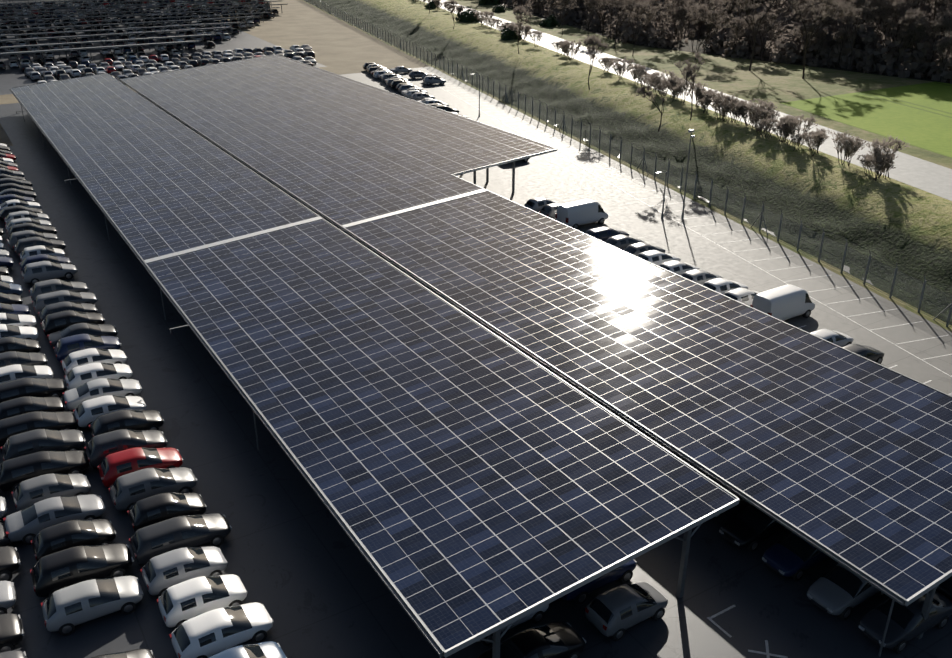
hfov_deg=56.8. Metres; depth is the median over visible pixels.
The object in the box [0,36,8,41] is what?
car
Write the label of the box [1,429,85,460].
car
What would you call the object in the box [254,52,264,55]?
car
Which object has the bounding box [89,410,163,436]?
car
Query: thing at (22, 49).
car
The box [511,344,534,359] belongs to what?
car
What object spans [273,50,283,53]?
car
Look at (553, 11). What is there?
thicket
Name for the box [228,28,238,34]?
car
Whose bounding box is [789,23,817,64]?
bare tree
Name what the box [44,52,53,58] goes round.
car
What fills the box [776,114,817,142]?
bare shrub
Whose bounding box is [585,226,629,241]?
car
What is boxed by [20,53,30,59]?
car
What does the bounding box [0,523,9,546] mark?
car
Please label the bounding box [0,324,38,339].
car
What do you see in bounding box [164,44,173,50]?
car
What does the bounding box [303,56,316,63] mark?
car
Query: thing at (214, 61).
car
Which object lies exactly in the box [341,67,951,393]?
parking lot
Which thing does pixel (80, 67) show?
car
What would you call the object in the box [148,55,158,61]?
car
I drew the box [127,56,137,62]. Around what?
car
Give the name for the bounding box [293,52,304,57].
car
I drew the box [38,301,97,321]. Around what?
car
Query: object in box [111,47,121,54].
car
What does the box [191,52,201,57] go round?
car
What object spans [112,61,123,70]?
car
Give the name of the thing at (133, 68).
car
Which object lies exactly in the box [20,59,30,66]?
car
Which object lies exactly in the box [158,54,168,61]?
car
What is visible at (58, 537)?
car
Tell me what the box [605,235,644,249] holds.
car
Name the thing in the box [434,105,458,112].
car
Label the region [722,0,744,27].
bare tree
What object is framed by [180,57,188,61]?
car
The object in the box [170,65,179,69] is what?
car
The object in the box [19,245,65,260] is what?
car
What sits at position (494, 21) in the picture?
bare shrub
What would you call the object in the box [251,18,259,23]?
car
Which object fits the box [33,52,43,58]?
car
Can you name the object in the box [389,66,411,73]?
car
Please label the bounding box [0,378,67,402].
car
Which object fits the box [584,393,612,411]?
car
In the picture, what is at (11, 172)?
car
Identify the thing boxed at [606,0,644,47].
bare tree
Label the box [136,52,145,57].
car
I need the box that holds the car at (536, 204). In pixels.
[523,197,561,212]
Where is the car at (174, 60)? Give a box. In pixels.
[170,58,179,64]
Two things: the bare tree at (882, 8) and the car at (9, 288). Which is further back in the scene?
the bare tree at (882, 8)
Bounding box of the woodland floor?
[499,2,951,82]
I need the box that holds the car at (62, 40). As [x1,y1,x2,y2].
[58,38,67,42]
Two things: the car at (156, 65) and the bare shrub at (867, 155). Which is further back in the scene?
the car at (156, 65)
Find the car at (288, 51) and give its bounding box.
[284,49,293,53]
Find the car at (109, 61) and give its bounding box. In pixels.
[102,58,112,64]
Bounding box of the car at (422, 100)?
[418,98,441,102]
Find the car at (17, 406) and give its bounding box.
[0,396,65,419]
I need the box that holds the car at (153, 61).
[147,59,156,64]
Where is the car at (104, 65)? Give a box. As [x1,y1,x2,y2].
[99,62,109,68]
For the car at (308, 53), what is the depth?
196.68 m
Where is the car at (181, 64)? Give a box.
[175,61,187,68]
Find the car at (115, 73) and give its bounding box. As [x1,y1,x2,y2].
[109,71,120,76]
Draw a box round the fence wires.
[303,0,951,326]
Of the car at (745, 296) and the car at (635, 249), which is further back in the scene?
the car at (635, 249)
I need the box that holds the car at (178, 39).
[174,38,183,41]
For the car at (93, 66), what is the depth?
179.80 m
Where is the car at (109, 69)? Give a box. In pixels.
[105,66,115,73]
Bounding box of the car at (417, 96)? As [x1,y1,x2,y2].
[410,92,434,100]
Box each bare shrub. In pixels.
[475,10,488,23]
[478,11,494,25]
[483,17,496,29]
[486,18,501,30]
[500,22,517,28]
[506,24,516,29]
[512,25,531,41]
[526,29,544,46]
[552,42,559,53]
[557,40,572,55]
[559,40,583,58]
[561,46,580,60]
[597,56,613,72]
[608,57,635,78]
[612,64,625,79]
[629,64,645,85]
[633,71,647,86]
[641,73,652,90]
[649,70,675,94]
[650,80,664,96]
[654,77,670,95]
[662,76,682,97]
[668,78,682,97]
[671,86,683,101]
[676,79,695,102]
[689,81,707,105]
[694,90,705,107]
[697,98,709,112]
[701,88,719,112]
[704,96,723,114]
[708,90,739,119]
[714,102,730,121]
[726,100,744,122]
[729,102,751,124]
[733,98,764,124]
[738,108,758,125]
[745,100,776,121]
[747,114,757,126]
[749,105,777,131]
[753,121,767,136]
[760,117,778,138]
[762,107,780,131]
[771,124,783,140]
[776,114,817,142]
[777,116,802,144]
[780,115,799,141]
[782,128,790,142]
[790,132,812,150]
[799,130,828,155]
[810,127,832,153]
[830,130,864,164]
[839,137,870,165]
[856,153,872,174]
[864,152,892,180]
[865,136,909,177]
[865,158,895,178]
[877,153,896,177]
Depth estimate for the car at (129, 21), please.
259.54 m
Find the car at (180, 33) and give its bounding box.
[175,31,184,35]
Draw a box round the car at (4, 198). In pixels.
[0,194,34,203]
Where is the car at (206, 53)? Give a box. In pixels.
[201,51,211,56]
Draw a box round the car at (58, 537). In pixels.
[31,519,115,560]
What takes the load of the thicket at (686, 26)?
on the woodland floor
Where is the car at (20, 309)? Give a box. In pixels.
[0,303,30,314]
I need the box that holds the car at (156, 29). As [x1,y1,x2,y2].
[152,28,160,33]
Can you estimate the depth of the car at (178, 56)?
193.81 m
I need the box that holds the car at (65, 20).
[62,19,70,24]
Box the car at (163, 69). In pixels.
[158,66,168,71]
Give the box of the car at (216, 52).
[211,50,222,56]
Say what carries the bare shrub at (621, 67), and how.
on the embankment bank
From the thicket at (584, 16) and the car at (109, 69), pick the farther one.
the thicket at (584, 16)
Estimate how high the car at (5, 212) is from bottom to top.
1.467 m
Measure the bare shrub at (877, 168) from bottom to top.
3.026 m
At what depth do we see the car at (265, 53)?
197.72 m
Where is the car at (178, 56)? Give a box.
[169,54,180,59]
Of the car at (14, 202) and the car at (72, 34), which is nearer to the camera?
the car at (14, 202)
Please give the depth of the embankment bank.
104.54 m
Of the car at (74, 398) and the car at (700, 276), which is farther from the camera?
the car at (700, 276)
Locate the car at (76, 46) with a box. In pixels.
[71,44,80,47]
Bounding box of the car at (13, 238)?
[7,230,58,249]
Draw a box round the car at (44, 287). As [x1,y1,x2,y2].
[29,279,88,300]
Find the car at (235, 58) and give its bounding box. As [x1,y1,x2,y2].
[230,56,241,60]
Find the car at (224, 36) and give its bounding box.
[220,33,230,39]
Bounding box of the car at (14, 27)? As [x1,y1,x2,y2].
[11,26,19,31]
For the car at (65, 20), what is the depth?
260.72 m
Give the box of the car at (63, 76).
[59,74,70,79]
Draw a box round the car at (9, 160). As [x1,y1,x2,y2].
[0,157,13,162]
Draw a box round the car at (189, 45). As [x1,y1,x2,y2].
[184,43,195,48]
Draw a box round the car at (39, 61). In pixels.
[32,59,42,65]
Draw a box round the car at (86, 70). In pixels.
[82,67,93,74]
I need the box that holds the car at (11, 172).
[0,168,24,176]
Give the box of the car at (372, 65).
[366,64,387,69]
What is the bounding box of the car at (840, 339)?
[811,329,853,346]
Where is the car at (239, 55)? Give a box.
[233,53,243,58]
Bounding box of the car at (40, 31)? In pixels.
[36,30,44,35]
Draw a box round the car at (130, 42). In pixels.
[125,41,135,44]
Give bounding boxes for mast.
[681,129,694,218]
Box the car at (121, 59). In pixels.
[115,57,125,63]
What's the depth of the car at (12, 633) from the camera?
37.15 m
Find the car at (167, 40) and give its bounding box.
[163,38,172,41]
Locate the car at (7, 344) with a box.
[0,337,40,352]
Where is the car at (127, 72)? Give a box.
[122,69,133,76]
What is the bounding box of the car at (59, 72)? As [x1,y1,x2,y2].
[55,69,65,78]
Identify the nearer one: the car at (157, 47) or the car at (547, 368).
the car at (547, 368)
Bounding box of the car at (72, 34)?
[67,32,76,37]
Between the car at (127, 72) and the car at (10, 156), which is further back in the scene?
the car at (127, 72)
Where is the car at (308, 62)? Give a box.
[302,60,313,65]
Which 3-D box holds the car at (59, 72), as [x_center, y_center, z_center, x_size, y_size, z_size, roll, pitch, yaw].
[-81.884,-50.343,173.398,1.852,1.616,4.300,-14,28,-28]
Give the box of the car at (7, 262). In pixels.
[0,256,13,269]
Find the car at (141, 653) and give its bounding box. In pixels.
[91,649,154,657]
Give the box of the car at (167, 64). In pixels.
[163,61,173,68]
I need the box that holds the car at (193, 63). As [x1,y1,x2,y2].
[186,60,198,66]
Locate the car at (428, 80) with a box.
[423,76,445,85]
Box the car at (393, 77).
[384,76,408,82]
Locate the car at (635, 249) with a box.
[624,242,665,255]
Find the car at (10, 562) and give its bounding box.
[0,546,20,580]
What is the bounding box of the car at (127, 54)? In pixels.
[124,52,135,58]
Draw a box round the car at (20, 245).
[13,237,65,256]
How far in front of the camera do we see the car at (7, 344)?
61.64 m
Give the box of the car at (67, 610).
[41,576,143,635]
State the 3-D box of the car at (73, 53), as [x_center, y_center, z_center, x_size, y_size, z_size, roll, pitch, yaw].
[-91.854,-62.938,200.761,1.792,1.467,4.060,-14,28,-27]
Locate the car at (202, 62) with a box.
[198,59,209,65]
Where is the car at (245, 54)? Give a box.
[243,52,254,56]
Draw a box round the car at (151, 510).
[127,492,206,531]
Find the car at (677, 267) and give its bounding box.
[659,260,699,274]
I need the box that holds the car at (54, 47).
[51,45,60,49]
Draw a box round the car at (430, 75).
[422,74,441,79]
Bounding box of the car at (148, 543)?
[129,513,231,564]
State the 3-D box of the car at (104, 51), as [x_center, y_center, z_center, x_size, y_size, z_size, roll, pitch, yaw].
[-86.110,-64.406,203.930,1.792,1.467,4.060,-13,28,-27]
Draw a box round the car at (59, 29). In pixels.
[55,28,63,33]
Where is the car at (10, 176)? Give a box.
[0,174,25,179]
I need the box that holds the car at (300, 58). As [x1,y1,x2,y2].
[292,56,303,61]
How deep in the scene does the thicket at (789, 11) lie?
228.34 m
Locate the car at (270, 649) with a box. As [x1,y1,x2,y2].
[209,641,286,657]
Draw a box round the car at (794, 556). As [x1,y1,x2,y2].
[762,532,829,580]
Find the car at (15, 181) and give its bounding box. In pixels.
[0,178,32,186]
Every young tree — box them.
[444,0,457,28]
[512,5,532,53]
[583,35,608,89]
[636,73,678,131]
[674,51,703,119]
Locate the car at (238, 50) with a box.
[232,48,243,54]
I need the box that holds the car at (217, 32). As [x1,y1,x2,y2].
[212,29,221,34]
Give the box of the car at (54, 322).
[40,310,104,336]
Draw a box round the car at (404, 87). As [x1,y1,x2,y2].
[398,84,422,92]
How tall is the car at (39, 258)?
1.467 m
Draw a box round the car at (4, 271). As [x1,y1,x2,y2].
[0,267,8,275]
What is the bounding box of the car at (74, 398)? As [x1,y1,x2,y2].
[62,378,141,409]
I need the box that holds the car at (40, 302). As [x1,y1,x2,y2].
[32,290,97,313]
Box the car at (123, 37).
[119,35,127,38]
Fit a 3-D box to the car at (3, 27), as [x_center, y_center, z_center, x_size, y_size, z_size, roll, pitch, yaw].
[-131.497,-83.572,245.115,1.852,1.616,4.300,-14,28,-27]
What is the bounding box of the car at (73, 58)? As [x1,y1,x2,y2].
[68,56,78,63]
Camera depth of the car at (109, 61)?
187.14 m
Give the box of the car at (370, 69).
[367,66,389,73]
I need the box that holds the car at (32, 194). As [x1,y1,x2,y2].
[0,188,36,197]
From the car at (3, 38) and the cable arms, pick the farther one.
the car at (3, 38)
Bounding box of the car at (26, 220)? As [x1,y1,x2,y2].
[5,218,51,231]
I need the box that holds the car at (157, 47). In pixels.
[155,45,164,50]
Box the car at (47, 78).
[43,75,55,81]
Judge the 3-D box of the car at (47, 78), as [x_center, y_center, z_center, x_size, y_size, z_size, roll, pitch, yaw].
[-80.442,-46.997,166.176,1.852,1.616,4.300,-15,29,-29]
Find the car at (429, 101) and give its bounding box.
[423,99,448,106]
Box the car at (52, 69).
[49,66,58,74]
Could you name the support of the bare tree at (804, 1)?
on the woodland floor
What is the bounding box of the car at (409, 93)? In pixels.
[405,90,428,98]
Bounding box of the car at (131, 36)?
[127,34,135,38]
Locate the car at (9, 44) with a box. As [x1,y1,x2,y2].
[5,42,13,48]
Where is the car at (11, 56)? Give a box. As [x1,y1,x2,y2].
[8,54,18,60]
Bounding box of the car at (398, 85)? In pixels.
[395,83,416,89]
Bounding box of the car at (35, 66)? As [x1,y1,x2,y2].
[31,63,41,70]
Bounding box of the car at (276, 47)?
[272,46,282,51]
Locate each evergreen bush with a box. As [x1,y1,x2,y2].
[424,1,437,8]
[455,9,479,22]
[478,0,499,4]
[492,3,505,11]
[500,27,521,39]
[539,15,559,26]
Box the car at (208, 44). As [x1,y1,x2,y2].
[204,41,214,47]
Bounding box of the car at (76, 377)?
[64,362,132,389]
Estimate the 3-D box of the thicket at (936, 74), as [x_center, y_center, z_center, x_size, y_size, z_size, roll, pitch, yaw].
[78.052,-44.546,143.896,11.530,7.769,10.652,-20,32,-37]
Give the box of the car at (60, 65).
[54,62,65,68]
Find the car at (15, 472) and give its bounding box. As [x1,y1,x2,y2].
[0,450,89,490]
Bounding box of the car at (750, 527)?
[719,504,791,551]
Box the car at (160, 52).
[158,50,168,56]
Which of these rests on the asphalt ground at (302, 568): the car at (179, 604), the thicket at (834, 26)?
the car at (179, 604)
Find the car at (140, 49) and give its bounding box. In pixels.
[132,46,143,52]
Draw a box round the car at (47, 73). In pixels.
[43,71,53,77]
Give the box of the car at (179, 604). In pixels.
[157,574,247,627]
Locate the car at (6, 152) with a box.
[0,149,12,154]
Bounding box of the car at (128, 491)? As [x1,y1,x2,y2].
[108,467,197,510]
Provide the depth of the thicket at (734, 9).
242.97 m
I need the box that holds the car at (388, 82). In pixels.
[386,78,410,86]
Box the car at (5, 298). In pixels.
[0,292,22,303]
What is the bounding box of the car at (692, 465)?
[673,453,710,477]
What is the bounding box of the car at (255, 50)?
[253,48,263,53]
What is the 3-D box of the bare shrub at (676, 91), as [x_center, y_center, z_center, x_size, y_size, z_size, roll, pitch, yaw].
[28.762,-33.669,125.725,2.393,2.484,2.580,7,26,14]
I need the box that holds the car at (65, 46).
[61,45,69,48]
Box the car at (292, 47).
[290,45,299,51]
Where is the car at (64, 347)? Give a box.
[53,334,121,361]
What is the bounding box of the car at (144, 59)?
[138,56,148,62]
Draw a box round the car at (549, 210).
[539,203,560,219]
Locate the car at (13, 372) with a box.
[0,364,53,382]
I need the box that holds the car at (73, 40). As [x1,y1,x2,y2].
[68,38,76,44]
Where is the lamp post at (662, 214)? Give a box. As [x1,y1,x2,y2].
[655,171,666,218]
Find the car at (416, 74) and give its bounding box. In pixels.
[408,70,427,78]
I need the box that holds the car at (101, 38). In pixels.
[98,36,107,42]
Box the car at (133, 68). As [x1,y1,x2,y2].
[129,64,140,72]
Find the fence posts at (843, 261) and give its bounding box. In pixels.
[305,0,951,326]
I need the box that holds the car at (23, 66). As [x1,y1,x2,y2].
[21,64,29,72]
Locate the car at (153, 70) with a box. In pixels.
[147,67,158,73]
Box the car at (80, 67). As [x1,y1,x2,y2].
[77,64,85,71]
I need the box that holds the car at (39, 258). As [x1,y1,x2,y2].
[19,254,70,270]
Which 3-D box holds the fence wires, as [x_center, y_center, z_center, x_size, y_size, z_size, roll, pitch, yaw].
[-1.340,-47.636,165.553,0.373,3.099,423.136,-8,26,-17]
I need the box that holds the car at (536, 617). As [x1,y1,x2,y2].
[477,604,548,645]
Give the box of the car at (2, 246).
[0,243,5,249]
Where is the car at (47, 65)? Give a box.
[43,62,53,69]
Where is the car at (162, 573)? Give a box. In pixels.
[140,546,227,596]
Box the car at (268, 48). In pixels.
[263,46,273,51]
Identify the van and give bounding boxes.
[555,199,607,229]
[750,284,814,320]
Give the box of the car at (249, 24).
[246,22,254,27]
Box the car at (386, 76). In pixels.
[381,73,402,81]
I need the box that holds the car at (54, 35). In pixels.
[50,33,58,39]
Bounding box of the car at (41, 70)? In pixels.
[38,67,47,75]
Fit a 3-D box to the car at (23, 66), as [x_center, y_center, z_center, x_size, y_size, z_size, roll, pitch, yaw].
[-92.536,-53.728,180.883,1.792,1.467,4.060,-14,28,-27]
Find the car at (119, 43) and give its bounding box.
[114,41,123,44]
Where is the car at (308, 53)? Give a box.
[303,51,314,58]
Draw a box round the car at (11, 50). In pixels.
[6,48,15,51]
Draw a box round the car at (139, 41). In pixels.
[134,40,144,43]
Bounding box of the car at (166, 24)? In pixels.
[162,22,171,27]
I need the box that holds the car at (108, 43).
[103,42,113,45]
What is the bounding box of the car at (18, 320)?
[0,313,36,326]
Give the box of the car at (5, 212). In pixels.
[0,205,42,221]
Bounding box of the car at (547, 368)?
[535,360,559,376]
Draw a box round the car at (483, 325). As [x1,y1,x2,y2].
[472,318,492,331]
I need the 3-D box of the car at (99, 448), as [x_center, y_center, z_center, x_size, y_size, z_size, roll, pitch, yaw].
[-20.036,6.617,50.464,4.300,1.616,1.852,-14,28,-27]
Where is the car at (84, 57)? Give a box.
[79,55,90,62]
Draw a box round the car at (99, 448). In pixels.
[84,429,167,466]
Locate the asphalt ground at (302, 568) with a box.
[0,0,951,657]
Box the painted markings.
[385,69,951,657]
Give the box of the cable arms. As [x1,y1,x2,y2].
[16,110,188,333]
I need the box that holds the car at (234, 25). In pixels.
[229,23,238,28]
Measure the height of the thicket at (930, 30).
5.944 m
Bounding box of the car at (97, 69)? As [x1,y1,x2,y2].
[94,67,105,73]
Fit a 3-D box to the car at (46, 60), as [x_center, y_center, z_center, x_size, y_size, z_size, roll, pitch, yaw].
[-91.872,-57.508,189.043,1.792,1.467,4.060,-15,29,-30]
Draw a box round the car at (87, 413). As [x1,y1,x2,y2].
[73,395,146,429]
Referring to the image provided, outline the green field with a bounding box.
[781,82,951,157]
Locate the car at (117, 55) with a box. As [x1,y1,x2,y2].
[114,53,124,58]
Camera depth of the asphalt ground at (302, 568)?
42.94 m
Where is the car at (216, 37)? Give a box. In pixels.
[210,34,220,40]
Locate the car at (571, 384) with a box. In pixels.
[560,376,583,392]
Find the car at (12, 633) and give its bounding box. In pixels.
[0,613,24,652]
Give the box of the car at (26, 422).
[0,411,78,447]
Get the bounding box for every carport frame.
[9,73,738,657]
[119,54,951,655]
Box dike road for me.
[420,0,951,200]
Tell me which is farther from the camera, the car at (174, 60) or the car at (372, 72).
the car at (174, 60)
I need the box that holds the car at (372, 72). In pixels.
[370,68,392,75]
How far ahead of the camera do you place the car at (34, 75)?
169.72 m
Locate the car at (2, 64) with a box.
[0,61,5,68]
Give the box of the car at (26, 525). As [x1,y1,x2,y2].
[3,494,105,544]
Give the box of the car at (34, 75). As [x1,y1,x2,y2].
[29,71,41,80]
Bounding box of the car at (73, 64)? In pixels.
[67,61,77,67]
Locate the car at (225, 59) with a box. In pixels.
[219,57,230,61]
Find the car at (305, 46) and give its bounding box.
[300,44,311,49]
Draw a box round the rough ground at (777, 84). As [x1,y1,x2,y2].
[447,0,951,168]
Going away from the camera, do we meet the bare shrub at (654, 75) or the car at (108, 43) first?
the bare shrub at (654, 75)
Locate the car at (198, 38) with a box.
[192,36,201,41]
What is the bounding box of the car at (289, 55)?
[283,53,293,58]
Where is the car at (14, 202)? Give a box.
[0,199,40,210]
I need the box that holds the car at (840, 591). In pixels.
[807,563,884,619]
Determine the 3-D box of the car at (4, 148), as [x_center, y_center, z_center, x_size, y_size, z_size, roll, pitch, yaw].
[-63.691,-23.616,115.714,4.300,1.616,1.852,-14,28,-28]
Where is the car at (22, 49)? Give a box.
[18,47,27,51]
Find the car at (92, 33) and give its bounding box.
[88,31,97,36]
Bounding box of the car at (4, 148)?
[0,146,10,150]
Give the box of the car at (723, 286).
[703,278,747,294]
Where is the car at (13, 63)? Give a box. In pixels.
[8,60,18,67]
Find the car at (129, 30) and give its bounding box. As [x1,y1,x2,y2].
[124,29,132,34]
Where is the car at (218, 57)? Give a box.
[212,55,222,59]
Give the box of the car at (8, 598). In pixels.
[0,581,16,613]
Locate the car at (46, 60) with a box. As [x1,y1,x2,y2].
[43,58,54,64]
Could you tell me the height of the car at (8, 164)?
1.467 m
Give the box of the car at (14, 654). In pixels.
[0,650,26,657]
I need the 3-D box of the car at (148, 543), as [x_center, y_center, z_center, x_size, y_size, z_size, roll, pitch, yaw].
[-14.459,10.058,43.192,4.640,1.486,1.832,-14,28,-28]
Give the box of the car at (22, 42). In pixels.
[16,40,25,45]
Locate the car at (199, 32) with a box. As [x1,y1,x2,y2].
[193,30,202,34]
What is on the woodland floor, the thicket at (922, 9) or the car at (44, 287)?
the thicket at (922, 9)
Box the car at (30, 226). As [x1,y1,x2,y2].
[7,223,57,237]
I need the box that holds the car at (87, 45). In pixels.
[83,43,92,46]
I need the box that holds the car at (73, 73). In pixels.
[69,69,81,77]
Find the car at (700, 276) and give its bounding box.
[680,269,722,284]
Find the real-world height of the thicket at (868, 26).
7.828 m
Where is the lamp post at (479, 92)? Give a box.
[470,74,479,116]
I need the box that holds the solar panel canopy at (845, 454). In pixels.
[121,54,951,598]
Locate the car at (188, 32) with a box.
[184,31,192,34]
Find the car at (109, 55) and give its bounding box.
[103,53,114,60]
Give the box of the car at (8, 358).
[0,351,47,367]
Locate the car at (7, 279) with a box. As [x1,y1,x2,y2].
[0,275,13,283]
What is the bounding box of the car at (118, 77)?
[115,75,127,82]
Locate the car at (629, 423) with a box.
[612,412,645,434]
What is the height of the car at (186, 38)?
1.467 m
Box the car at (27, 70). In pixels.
[24,67,34,77]
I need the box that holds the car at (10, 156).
[0,153,16,160]
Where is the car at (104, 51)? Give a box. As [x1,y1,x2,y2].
[100,48,109,54]
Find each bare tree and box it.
[555,0,578,34]
[584,0,608,33]
[587,0,610,33]
[587,1,608,34]
[604,0,612,32]
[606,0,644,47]
[619,2,663,55]
[620,0,643,26]
[621,2,642,19]
[644,0,672,45]
[658,8,687,48]
[663,0,698,46]
[671,5,701,50]
[677,24,684,49]
[683,11,703,49]
[686,4,733,61]
[686,26,697,42]
[692,0,724,38]
[701,0,728,51]
[717,0,777,70]
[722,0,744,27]
[729,17,743,47]
[736,13,766,55]
[746,11,778,59]
[760,20,784,57]
[789,0,832,46]
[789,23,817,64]
[790,0,856,78]
[795,0,822,22]
[808,27,830,57]
[813,10,838,37]
[831,25,863,67]
[833,0,877,70]
[833,0,890,40]
[859,0,912,51]
[874,4,902,40]
[881,18,915,60]
[883,0,921,40]
[895,25,941,57]
[899,8,926,52]
[904,11,935,36]
[912,0,941,19]
[923,6,951,77]
[927,0,945,38]
[932,37,951,81]
[937,0,950,36]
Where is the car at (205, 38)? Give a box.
[201,36,210,40]
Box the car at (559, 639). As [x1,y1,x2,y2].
[478,621,585,657]
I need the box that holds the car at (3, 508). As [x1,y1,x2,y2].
[0,496,7,517]
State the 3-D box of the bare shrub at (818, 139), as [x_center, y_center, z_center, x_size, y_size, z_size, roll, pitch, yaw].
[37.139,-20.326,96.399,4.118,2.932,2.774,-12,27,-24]
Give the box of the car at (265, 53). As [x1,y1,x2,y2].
[263,51,273,55]
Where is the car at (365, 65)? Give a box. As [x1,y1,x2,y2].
[363,62,383,69]
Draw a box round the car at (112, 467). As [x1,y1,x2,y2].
[97,447,183,486]
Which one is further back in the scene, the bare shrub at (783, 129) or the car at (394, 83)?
the car at (394, 83)
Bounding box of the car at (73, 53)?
[68,50,78,56]
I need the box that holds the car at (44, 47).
[40,46,49,49]
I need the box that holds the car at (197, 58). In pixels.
[191,56,200,61]
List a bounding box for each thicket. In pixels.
[503,0,530,7]
[522,0,532,11]
[524,0,549,13]
[540,0,560,16]
[550,2,583,18]
[551,0,585,22]
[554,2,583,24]
[577,8,596,22]
[581,1,616,22]
[583,3,613,30]
[596,8,629,30]
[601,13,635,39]
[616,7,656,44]
[629,0,669,25]
[641,1,687,42]
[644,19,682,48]
[675,3,712,35]
[697,14,727,33]
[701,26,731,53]
[710,13,764,50]
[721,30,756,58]
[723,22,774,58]
[724,2,739,14]
[734,0,771,27]
[749,6,779,35]
[750,30,780,55]
[754,0,786,13]
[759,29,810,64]
[762,14,791,40]
[770,4,786,18]
[772,0,794,20]
[773,14,823,60]
[782,4,830,38]
[787,17,798,29]
[789,12,806,24]
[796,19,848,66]
[799,15,846,61]
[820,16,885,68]
[826,9,845,31]
[837,34,885,65]
[844,19,883,34]
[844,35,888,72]
[848,6,888,26]
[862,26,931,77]
[864,18,896,40]
[875,30,895,52]
[891,8,928,38]
[901,33,950,62]
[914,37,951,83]
[918,0,933,20]
[922,21,951,43]
[925,0,949,18]
[927,43,948,70]
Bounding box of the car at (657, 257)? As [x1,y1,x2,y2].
[637,250,680,265]
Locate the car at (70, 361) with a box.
[61,348,127,373]
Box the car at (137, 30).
[133,29,142,34]
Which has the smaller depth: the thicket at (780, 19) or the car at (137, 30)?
the thicket at (780, 19)
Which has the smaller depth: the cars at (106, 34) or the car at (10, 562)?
the car at (10, 562)
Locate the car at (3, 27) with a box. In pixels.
[0,26,8,31]
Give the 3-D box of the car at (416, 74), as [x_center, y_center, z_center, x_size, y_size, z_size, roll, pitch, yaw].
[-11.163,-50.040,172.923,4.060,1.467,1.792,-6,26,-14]
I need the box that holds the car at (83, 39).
[79,37,88,41]
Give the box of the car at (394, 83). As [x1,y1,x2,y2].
[390,80,412,89]
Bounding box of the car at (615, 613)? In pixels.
[585,582,667,640]
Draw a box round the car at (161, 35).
[157,33,166,36]
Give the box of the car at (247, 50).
[243,48,252,52]
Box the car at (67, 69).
[62,66,72,73]
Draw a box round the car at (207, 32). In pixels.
[203,30,211,33]
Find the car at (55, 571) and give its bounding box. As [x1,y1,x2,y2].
[30,543,133,597]
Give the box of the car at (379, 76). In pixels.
[378,72,402,78]
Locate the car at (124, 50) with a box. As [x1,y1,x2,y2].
[121,47,131,53]
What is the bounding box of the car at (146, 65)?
[142,63,153,69]
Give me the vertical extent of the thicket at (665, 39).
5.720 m
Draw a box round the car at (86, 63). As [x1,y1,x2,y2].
[79,60,89,66]
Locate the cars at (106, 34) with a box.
[0,0,287,61]
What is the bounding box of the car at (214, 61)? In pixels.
[209,58,219,63]
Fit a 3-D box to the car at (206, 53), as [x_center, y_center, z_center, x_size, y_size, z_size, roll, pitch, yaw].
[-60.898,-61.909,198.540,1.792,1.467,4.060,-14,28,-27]
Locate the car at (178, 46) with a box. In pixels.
[173,43,183,49]
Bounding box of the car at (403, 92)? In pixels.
[401,87,427,95]
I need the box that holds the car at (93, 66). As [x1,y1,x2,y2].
[88,63,97,70]
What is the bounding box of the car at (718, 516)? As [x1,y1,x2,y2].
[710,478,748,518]
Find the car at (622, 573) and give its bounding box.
[562,559,636,604]
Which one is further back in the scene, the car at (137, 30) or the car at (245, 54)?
the car at (137, 30)
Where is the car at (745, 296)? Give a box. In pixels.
[724,288,760,305]
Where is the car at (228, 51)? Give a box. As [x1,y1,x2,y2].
[222,50,233,54]
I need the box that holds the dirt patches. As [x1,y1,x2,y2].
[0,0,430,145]
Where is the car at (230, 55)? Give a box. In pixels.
[223,53,233,58]
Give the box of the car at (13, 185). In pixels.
[0,183,33,191]
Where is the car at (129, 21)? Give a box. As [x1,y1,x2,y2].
[125,20,133,25]
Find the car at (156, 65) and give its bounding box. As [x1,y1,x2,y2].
[154,63,162,69]
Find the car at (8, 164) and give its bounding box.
[0,160,17,167]
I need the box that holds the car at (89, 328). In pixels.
[47,323,117,348]
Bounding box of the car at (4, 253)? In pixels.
[0,249,9,256]
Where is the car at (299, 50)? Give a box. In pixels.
[294,48,304,52]
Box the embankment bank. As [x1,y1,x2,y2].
[304,0,951,324]
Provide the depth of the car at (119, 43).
215.45 m
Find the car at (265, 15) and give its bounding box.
[260,13,267,18]
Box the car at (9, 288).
[0,281,22,294]
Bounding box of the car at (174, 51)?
[169,49,179,55]
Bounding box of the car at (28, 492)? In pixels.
[11,473,90,510]
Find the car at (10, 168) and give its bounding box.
[0,164,18,170]
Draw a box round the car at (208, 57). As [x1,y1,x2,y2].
[201,55,212,60]
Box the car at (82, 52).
[77,50,87,56]
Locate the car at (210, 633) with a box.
[169,602,273,657]
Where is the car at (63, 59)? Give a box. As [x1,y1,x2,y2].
[57,57,68,63]
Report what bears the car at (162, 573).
on the asphalt ground at (302, 568)
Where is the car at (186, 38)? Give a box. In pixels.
[183,37,192,40]
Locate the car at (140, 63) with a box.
[134,60,143,67]
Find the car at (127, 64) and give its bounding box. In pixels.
[123,61,132,68]
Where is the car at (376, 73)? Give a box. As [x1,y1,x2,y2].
[373,70,394,78]
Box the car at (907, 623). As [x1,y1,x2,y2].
[858,591,951,652]
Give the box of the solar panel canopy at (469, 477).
[11,73,735,649]
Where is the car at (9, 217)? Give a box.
[4,211,49,224]
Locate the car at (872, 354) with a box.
[842,343,883,363]
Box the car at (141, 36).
[137,34,146,37]
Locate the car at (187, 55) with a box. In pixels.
[180,53,190,59]
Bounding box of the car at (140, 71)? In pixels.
[136,68,146,75]
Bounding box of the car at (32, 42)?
[28,40,37,46]
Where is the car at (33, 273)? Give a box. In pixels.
[21,261,77,284]
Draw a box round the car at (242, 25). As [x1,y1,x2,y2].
[238,23,245,27]
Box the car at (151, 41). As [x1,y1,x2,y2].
[145,39,154,43]

